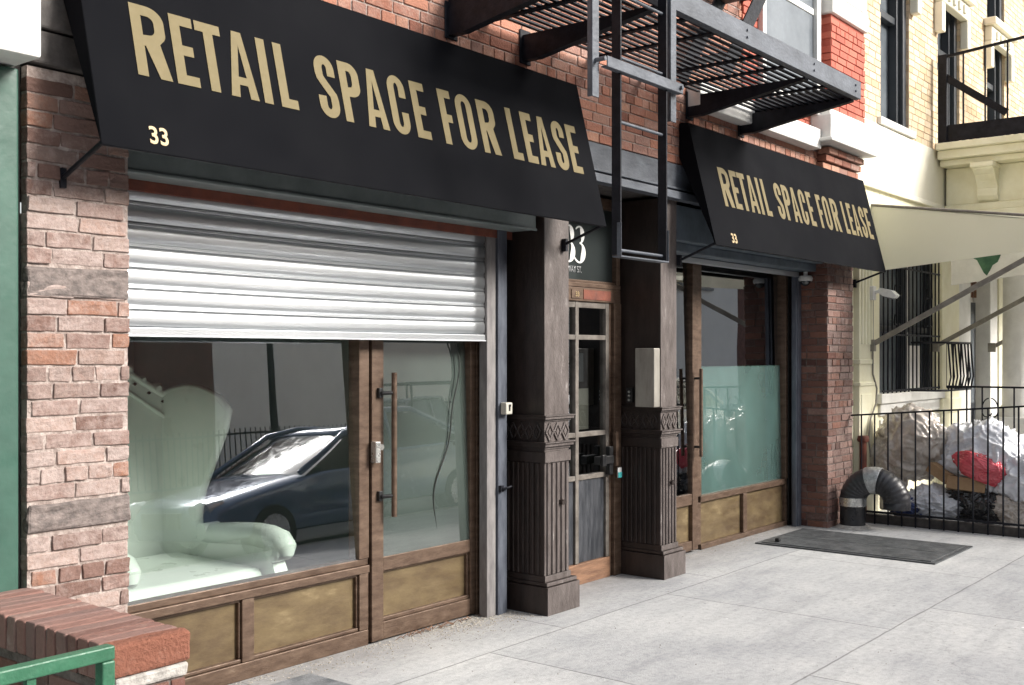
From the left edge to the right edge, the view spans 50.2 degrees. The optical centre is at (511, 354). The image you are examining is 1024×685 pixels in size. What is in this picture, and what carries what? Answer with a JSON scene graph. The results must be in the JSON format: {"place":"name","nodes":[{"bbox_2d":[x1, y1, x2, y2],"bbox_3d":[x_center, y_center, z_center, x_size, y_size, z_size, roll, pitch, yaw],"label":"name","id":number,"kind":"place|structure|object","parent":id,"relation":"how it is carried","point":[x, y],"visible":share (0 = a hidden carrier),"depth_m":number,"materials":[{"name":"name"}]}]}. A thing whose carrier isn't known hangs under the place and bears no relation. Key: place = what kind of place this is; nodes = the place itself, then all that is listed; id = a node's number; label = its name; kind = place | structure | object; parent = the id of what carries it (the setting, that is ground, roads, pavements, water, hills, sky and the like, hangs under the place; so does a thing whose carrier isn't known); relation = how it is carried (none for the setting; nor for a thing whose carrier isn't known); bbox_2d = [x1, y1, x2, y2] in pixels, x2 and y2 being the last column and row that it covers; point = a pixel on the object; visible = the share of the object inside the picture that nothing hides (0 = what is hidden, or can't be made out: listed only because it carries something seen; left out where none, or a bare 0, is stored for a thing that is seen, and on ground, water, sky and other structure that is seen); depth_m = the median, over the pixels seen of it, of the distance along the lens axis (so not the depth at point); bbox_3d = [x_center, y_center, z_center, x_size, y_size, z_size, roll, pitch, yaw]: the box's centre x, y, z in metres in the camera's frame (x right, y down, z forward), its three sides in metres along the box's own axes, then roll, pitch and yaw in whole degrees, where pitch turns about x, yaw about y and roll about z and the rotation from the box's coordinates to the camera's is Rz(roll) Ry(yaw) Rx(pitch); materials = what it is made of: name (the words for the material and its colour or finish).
{"place":"outdoors","nodes":[
{"label":"outdoors","id":0,"kind":"place"},
{"bbox_2d":[228,510,1023,684],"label":"sidewalk","id":1,"kind":"structure","parent":0,"point":[622,629],"depth_m":6.51,"materials":[{"name":"concrete"}]},
{"bbox_2d":[0,0,40,591],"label":"green shopfront","id":2,"kind":"object","parent":1,"relation":"on","point":[20,31],"visible":1,"depth_m":4.17,"materials":[{"name":"paint"}]},
{"bbox_2d":[0,644,114,684],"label":"green railing","id":3,"kind":"object","parent":1,"relation":"on","point":[101,657],"visible":1,"depth_m":2.95,"materials":[{"name":"metal"}]},
{"bbox_2d":[0,588,189,684],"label":"brick planter wall","id":4,"kind":"structure","parent":1,"relation":"on","point":[35,624],"depth_m":3.59,"materials":[{"name":"red brick"}]},
{"bbox_2d":[271,673,351,684],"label":"cellar hatch","id":5,"kind":"object","parent":1,"relation":"on","point":[309,679],"visible":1,"depth_m":5.47,"materials":[{"name":"grey metal"}]},
{"bbox_2d":[271,673,351,684],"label":"door leaf","id":6,"kind":"structure","parent":5,"relation":"in","point":[306,679],"depth_m":5.47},
{"bbox_2d":[396,614,480,639],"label":"twigs","id":7,"kind":"object","parent":1,"relation":"on","point":[426,628],"visible":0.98,"depth_m":6.52,"materials":[{"name":"orange wood"}]},
{"bbox_2d":[20,0,877,684],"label":"storefront building","id":8,"kind":"structure","parent":1,"relation":"on","point":[332,454],"depth_m":7.09,"materials":[{"name":"brick"}]},
{"bbox_2d":[128,364,295,601],"bbox_3d":[-1.976,0.785,6.008,1.182,1.548,1.120,0,0,39],"label":"throne chair","id":9,"kind":"object","parent":8,"relation":"on","point":[177,435],"visible":0.38,"depth_m":6.49,"materials":[{"name":"white leather"}]},
{"bbox_2d":[128,340,369,684],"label":"shop window","id":10,"kind":"structure","parent":8,"relation":"in","point":[243,629],"depth_m":5.80,"materials":[{"name":"brown wood"}]},
{"bbox_2d":[59,0,605,251],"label":"awning","id":11,"kind":"object","parent":8,"relation":"attached to","point":[320,90],"visible":1,"depth_m":5.23,"materials":[{"name":"black fabric"}]},
{"bbox_2d":[128,150,536,617],"bbox_3d":[-0.854,0.260,5.867,0.280,2.780,2.900,0,0,39],"label":"roll shutter","id":12,"kind":"object","parent":8,"relation":"attached to","point":[219,251],"visible":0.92,"depth_m":5.79,"materials":[{"name":"silver paint"}]},
{"bbox_2d":[501,402,511,414],"bbox_3d":[-0.033,0.343,6.929,0.054,0.075,0.065,0,0,39],"label":"key switch box","id":13,"kind":"object","parent":12,"relation":"attached to","point":[506,408],"visible":1,"depth_m":6.91,"materials":[{"name":"beige plastic"}]},
{"bbox_2d":[368,334,474,641],"bbox_3d":[-0.516,0.444,6.561,0.150,2.388,0.917,0,0,39],"label":"shop door","id":14,"kind":"structure","parent":8,"relation":"in","point":[421,574],"depth_m":6.56,"materials":[{"name":"brown wood"}]},
{"bbox_2d":[433,343,459,526],"bbox_3d":[-0.403,0.539,6.733,0.009,1.222,0.245,0,0,39],"label":"cable","id":15,"kind":"object","parent":8,"relation":"attached to","point":[449,432],"visible":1,"depth_m":6.76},
{"bbox_2d":[579,353,587,429],"bbox_3d":[0.503,0.270,8.002,0.006,0.560,0.190,0,0,39],"label":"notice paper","id":16,"kind":"object","parent":8,"relation":"attached to","point":[583,408],"visible":0.5,"depth_m":8.02,"materials":[{"name":"paper"}]},
{"bbox_2d":[569,286,621,584],"bbox_3d":[0.456,0.585,7.803,0.170,2.130,1.120,0,0,39],"label":"entrance door","id":17,"kind":"structure","parent":8,"relation":"in","point":[595,497],"depth_m":8.05,"materials":[{"name":"brown wood"}]},
{"bbox_2d":[626,348,659,406],"bbox_3d":[0.955,0.172,8.087,0.275,0.433,0.084,0,0,39],"label":"intercom box","id":18,"kind":"object","parent":8,"relation":"attached to","point":[645,392],"visible":1,"depth_m":8.02,"materials":[{"name":"metal"}]},
{"bbox_2d":[445,0,860,137],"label":"fire escape","id":19,"kind":"object","parent":8,"relation":"attached to","point":[463,17],"visible":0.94,"depth_m":6.89,"materials":[{"name":"grey metal"}]},
{"bbox_2d":[612,0,668,262],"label":"drop ladder","id":20,"kind":"object","parent":19,"relation":"hanging from","point":[662,255],"visible":1,"depth_m":5.79,"materials":[{"name":"black metal"}]},
{"bbox_2d":[676,263,702,551],"bbox_3d":[1.276,0.430,8.792,0.135,2.400,0.930,0,0,39],"label":"shop door","id":21,"kind":"structure","parent":8,"relation":"in","point":[686,504],"depth_m":9.10,"materials":[{"name":"brown wood"}]},
{"bbox_2d":[698,264,787,549],"bbox_3d":[2.076,0.430,9.894,0.090,2.440,1.770,0,0,39],"label":"shop window","id":22,"kind":"structure","parent":8,"relation":"in","point":[743,466],"depth_m":9.94,"materials":[{"name":"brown glass"}]},
{"bbox_2d":[676,205,822,526],"bbox_3d":[1.931,0.260,9.448,0.420,2.780,2.772,0,0,39],"label":"roll shutter","id":23,"kind":"object","parent":8,"relation":"attached to","point":[693,233],"visible":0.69,"depth_m":9.79,"materials":[{"name":"grey metal"}]},
{"bbox_2d":[676,123,885,287],"bbox_3d":[2.449,-1.200,9.471,0.338,1.070,3.489,0,0,39],"label":"awning","id":24,"kind":"object","parent":8,"relation":"attached to","point":[755,198],"visible":1,"depth_m":9.05,"materials":[{"name":"black fabric"}]},
{"bbox_2d":[756,0,820,115],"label":"window","id":25,"kind":"structure","parent":8,"relation":"in","point":[796,23],"depth_m":9.70,"materials":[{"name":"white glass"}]},
{"bbox_2d":[798,272,812,285],"bbox_3d":[2.809,-0.721,10.467,0.140,0.138,0.140,0,0,39],"label":"dome camera","id":26,"kind":"object","parent":8,"relation":"attached to","point":[805,279],"visible":1,"depth_m":10.43,"materials":[{"name":"white plastic"}]},
{"bbox_2d":[235,526,1013,684],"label":"grit","id":27,"kind":"object","parent":1,"relation":"on","point":[474,623],"visible":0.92,"depth_m":6.55,"materials":[{"name":"grey gravel"}]},
{"bbox_2d":[857,435,868,509],"bbox_3d":[3.490,1.230,10.870,0.120,0.840,0.120,0,0,39],"label":"standpipe","id":28,"kind":"object","parent":1,"relation":"on","point":[865,439],"visible":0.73,"depth_m":10.84,"materials":[{"name":"metal"}]},
{"bbox_2d":[755,528,972,564],"bbox_3d":[3.027,1.625,9.434,1.530,0.049,1.000,0,0,39],"label":"cellar hatch","id":29,"kind":"object","parent":1,"relation":"on","point":[915,551],"visible":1,"depth_m":9.34,"materials":[{"name":"metal"}]},
{"bbox_2d":[762,535,948,561],"bbox_3d":[2.876,1.640,9.245,1.450,0.016,0.435,0,0,39],"label":"door leaf","id":30,"kind":"structure","parent":29,"relation":"in","point":[892,552],"depth_m":9.19,"materials":[{"name":"metal"}]},
{"bbox_2d":[785,529,965,553],"bbox_3d":[3.166,1.640,9.608,1.450,0.016,0.475,0,0,39],"label":"door leaf","id":31,"kind":"structure","parent":29,"relation":"in","point":[805,533],"depth_m":9.59,"materials":[{"name":"metal"}]},
{"bbox_2d":[834,467,910,529],"bbox_3d":[3.390,1.355,10.318,0.694,0.590,0.354,0,0,39],"label":"vent pipe","id":32,"kind":"object","parent":1,"relation":"on","point":[887,486],"visible":1,"depth_m":10.27,"materials":[{"name":"grey metal"}]},
{"bbox_2d":[890,496,921,517],"bbox_3d":[3.891,1.484,10.732,0.369,0.237,0.393,0,0,-15],"label":"rubbish bag","id":33,"kind":"object","parent":1,"relation":"on","point":[912,511],"visible":0.21,"depth_m":10.59,"materials":[{"name":"blue plastic"}]},
{"bbox_2d":[879,496,883,509],"bbox_3d":[3.714,1.355,10.767,0.160,0.350,0.140,0,0,39],"label":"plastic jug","id":34,"kind":"object","parent":33,"relation":"on","point":[880,503],"visible":0.06,"depth_m":10.75,"materials":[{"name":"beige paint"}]},
{"bbox_2d":[909,482,963,518],"bbox_3d":[4.099,1.411,10.632,0.617,0.350,0.380,0,0,39],"label":"rubbish bag","id":35,"kind":"object","parent":1,"relation":"on","point":[936,498],"visible":0.68,"depth_m":10.52,"materials":[{"name":"white plastic"}]},
{"bbox_2d":[851,405,1023,537],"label":"iron fence","id":36,"kind":"object","parent":1,"relation":"on","point":[957,524],"visible":0.84,"depth_m":10.18,"materials":[{"name":"black metal"}]},
{"bbox_2d":[852,0,1023,513],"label":"cream building","id":37,"kind":"structure","parent":1,"relation":"on","point":[914,162],"depth_m":12.68,"materials":[{"name":"paint"}]},
{"bbox_2d":[868,300,877,456],"bbox_3d":[3.659,0.189,11.105,0.047,1.685,0.299,0,0,33],"label":"cable","id":38,"kind":"object","parent":37,"relation":"attached to","point":[875,386],"visible":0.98,"depth_m":11.14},
{"bbox_2d":[870,286,899,299],"bbox_3d":[3.752,-0.620,11.037,0.278,0.140,0.130,0,0,39],"label":"flood lamp","id":39,"kind":"object","parent":37,"relation":"attached to","point":[889,294],"visible":1,"depth_m":11.00,"materials":[{"name":"white paint"}]},
{"bbox_2d":[877,0,921,138],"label":"window","id":40,"kind":"structure","parent":37,"relation":"in","point":[893,12],"depth_m":12.16,"materials":[{"name":"white glass"}]},
{"bbox_2d":[879,264,930,392],"bbox_3d":[4.366,-0.350,12.295,0.110,1.600,1.860,0,0,39],"label":"window","id":41,"kind":"structure","parent":37,"relation":"in","point":[922,266],"depth_m":12.27,"materials":[{"name":"black glass"}]},
{"bbox_2d":[882,263,973,393],"bbox_3d":[4.697,-0.360,12.191,0.402,1.580,2.113,0,0,39],"label":"window grille","id":42,"kind":"object","parent":37,"relation":"attached to","point":[961,365],"depth_m":12.21,"materials":[{"name":"black metal"}]},
{"bbox_2d":[870,204,1023,351],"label":"awning","id":43,"kind":"object","parent":37,"relation":"attached to","point":[908,236],"visible":0.82,"depth_m":10.75,"materials":[{"name":"beige fabric"}]},
{"bbox_2d":[951,251,1023,284],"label":"valance sign","id":44,"kind":"object","parent":43,"relation":"hanging from","point":[963,271],"visible":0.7,"depth_m":11.71,"materials":[{"name":"beige fabric"}]},
{"bbox_2d":[934,0,975,149],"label":"window","id":45,"kind":"structure","parent":37,"relation":"in","point":[946,12],"depth_m":13.60,"materials":[{"name":"white glass"}]},
{"bbox_2d":[971,302,974,421],"bbox_3d":[6.033,0.325,14.572,0.049,2.050,0.800,0,0,39],"label":"pole","id":46,"kind":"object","parent":37,"relation":"in","point":[972,304],"depth_m":14.83,"materials":[{"name":"grey metal"}]},
{"bbox_2d":[938,35,1023,142],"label":"balcony railing","id":47,"kind":"object","parent":37,"relation":"attached to","point":[985,128],"visible":0.84,"depth_m":12.59,"materials":[{"name":"black metal"}]},
{"bbox_2d":[984,0,1018,119],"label":"window","id":48,"kind":"structure","parent":37,"relation":"in","point":[996,30],"depth_m":15.19,"materials":[{"name":"white glass"}]},
{"bbox_2d":[945,488,999,523],"bbox_3d":[4.499,1.374,10.410,0.715,0.445,0.510,0,0,63],"label":"rubbish bag","id":49,"kind":"object","parent":1,"relation":"on","point":[980,504],"visible":0.3,"depth_m":10.28,"materials":[{"name":"black plastic"}]},
{"bbox_2d":[926,462,955,483],"bbox_3d":[4.153,1.148,10.576,0.150,0.106,0.244,7,24,-40],"label":"cardboard box","id":50,"kind":"object","parent":49,"relation":"on","point":[936,469],"visible":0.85,"depth_m":10.54,"materials":[{"name":"brown cardboard"}]},
{"bbox_2d":[946,475,985,493],"bbox_3d":[4.330,1.246,10.411,0.344,0.126,0.210,6,-11,28],"label":"cardboard box","id":51,"kind":"object","parent":49,"relation":"on","point":[965,484],"visible":0.74,"depth_m":10.34,"materials":[{"name":"brown cardboard"}]},
{"bbox_2d":[938,416,1023,491],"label":"rubbish bag","id":52,"kind":"object","parent":49,"relation":"on","point":[995,440],"visible":0.55,"depth_m":10.40,"materials":[{"name":"white plastic"}]},
{"bbox_2d":[875,402,947,481],"bbox_3d":[4.071,0.878,11.012,0.739,0.786,0.755,0,0,0],"label":"rubbish bag","id":53,"kind":"object","parent":52,"relation":"on","point":[922,441],"visible":0.74,"depth_m":10.78,"materials":[{"name":"white plastic"}]},
{"bbox_2d":[992,452,1023,501],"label":"rubbish bag","id":54,"kind":"object","parent":49,"relation":"on","point":[1011,483],"visible":0.54,"depth_m":10.09,"materials":[{"name":"white plastic"}]},
{"bbox_2d":[952,450,1006,486],"bbox_3d":[4.398,1.075,10.302,0.510,0.332,0.174,0,0,39],"label":"rubbish bag","id":55,"kind":"object","parent":54,"relation":"on","point":[980,467],"visible":0.89,"depth_m":10.24,"materials":[{"name":"red plastic"}]},
{"bbox_2d":[946,385,1023,428],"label":"iron fence","id":56,"kind":"object","parent":1,"relation":"on","point":[982,401],"visible":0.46,"depth_m":11.69,"materials":[{"name":"black metal"}]},
{"bbox_2d":[992,494,1023,525],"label":"rubbish bag","id":57,"kind":"object","parent":1,"relation":"on","point":[1010,510],"visible":0.62,"depth_m":10.06,"materials":[{"name":"white plastic"}]},
{"bbox_2d":[869,434,908,487],"bbox_3d":[3.831,1.065,11.085,0.404,0.579,0.398,0,0,39],"label":"rubbish bag","id":58,"kind":"object","parent":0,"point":[880,456],"visible":0.27,"depth_m":10.97,"materials":[{"name":"grey plastic"}]}
]}

